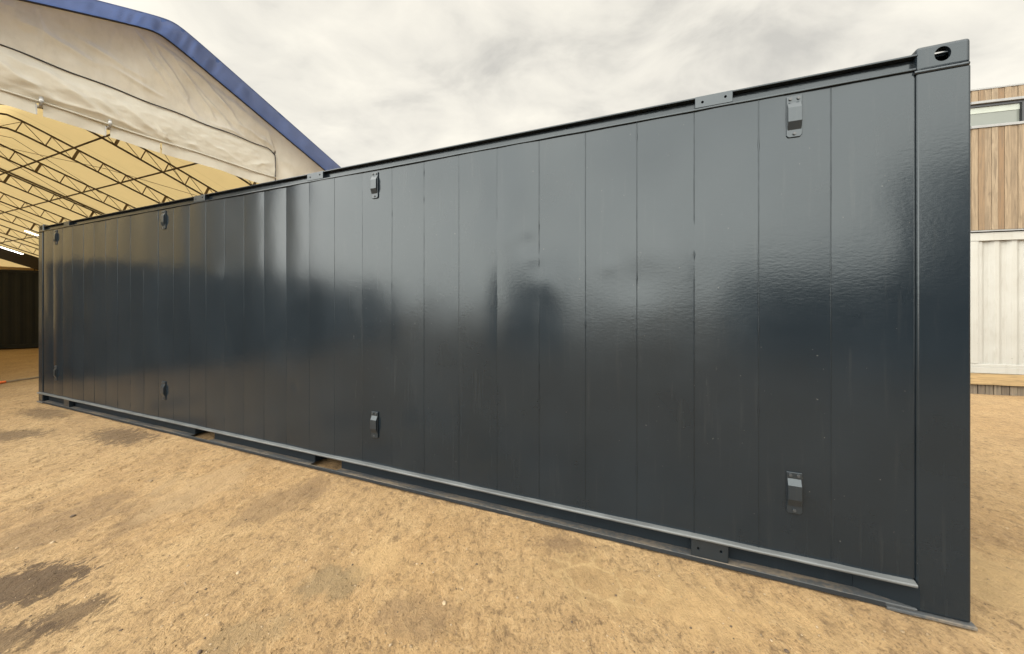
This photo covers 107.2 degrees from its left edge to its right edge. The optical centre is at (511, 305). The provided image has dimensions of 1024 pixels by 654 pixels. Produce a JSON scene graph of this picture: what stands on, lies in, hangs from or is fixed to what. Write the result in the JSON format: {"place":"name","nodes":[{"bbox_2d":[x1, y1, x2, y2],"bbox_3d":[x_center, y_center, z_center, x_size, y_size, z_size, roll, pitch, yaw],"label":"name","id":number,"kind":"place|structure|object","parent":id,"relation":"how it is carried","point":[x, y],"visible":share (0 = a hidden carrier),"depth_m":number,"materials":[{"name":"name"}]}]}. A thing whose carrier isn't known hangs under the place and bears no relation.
{"place":"outdoors","nodes":[
{"label":"outdoors","id":0,"kind":"place"},
{"bbox_2d":[0,347,1023,653],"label":"ground","id":1,"kind":"structure","parent":0,"point":[996,527],"depth_m":2.26,"materials":[{"name":"beige soil"}]},
{"bbox_2d":[0,269,38,348],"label":"shipping container","id":2,"kind":"object","parent":1,"relation":"on","point":[19,308],"visible":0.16,"depth_m":13.72,"materials":[{"name":"black paint"}]},
{"bbox_2d":[0,376,38,383],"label":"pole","id":3,"kind":"object","parent":1,"relation":"on","point":[1,382],"visible":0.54,"depth_m":7.85,"materials":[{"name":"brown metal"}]},
{"bbox_2d":[0,0,340,270],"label":"fabric hall","id":4,"kind":"structure","parent":1,"relation":"on","point":[106,108],"depth_m":10.32,"materials":[{"name":"fabric"}]},
{"bbox_2d":[0,246,23,254],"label":"ceiling light","id":5,"kind":"object","parent":4,"relation":"hanging from","point":[3,247],"visible":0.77,"depth_m":27.96,"materials":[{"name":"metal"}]},
{"bbox_2d":[24,229,38,235],"bbox_3d":[-30.931,-4.978,24.618,0.120,0.800,0.900,0,-21,23],"label":"ceiling light","id":6,"kind":"object","parent":4,"relation":"hanging from","point":[31,232],"visible":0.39,"depth_m":24.35,"materials":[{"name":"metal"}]},
{"bbox_2d":[4,466,997,653],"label":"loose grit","id":7,"kind":"object","parent":1,"relation":"on","point":[349,598],"visible":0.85,"depth_m":2.05,"materials":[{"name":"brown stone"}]},
{"bbox_2d":[2,454,1012,653],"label":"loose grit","id":8,"kind":"object","parent":1,"relation":"on","point":[771,640],"visible":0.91,"depth_m":1.96,"materials":[{"name":"gravel"}]},
{"bbox_2d":[37,39,977,630],"bbox_3d":[-2.288,0.129,5.131,10.966,2.900,2.467,0,0,23],"label":"shipping container","id":9,"kind":"object","parent":1,"relation":"on","point":[729,329],"visible":1,"depth_m":2.52,"materials":[{"name":"metal"}]},
{"bbox_2d":[0,415,1021,653],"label":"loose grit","id":10,"kind":"object","parent":1,"relation":"on","point":[216,648],"visible":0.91,"depth_m":1.98,"materials":[{"name":"gravel"}]},
{"bbox_2d":[970,373,1023,395],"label":"timber deck","id":11,"kind":"structure","parent":1,"relation":"on","point":[997,384],"depth_m":6.67,"materials":[{"name":"beige wood"}]},
{"bbox_2d":[970,231,1023,374],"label":"white container","id":12,"kind":"object","parent":11,"relation":"on","point":[996,302],"visible":0.38,"depth_m":6.70,"materials":[{"name":"metal"}]},
{"bbox_2d":[970,83,1023,232],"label":"timber cabin","id":13,"kind":"object","parent":12,"relation":"on","point":[996,158],"visible":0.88,"depth_m":6.66,"materials":[{"name":"brown wood"}]},
{"bbox_2d":[970,96,1023,129],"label":"window","id":14,"kind":"structure","parent":13,"relation":"in","point":[1003,111],"depth_m":6.68,"materials":[{"name":"grey metal"}]},
{"bbox_2d":[99,0,1023,166],"label":"sky","id":15,"kind":"structure","parent":0,"point":[364,81],"materials":[{"name":"white"}]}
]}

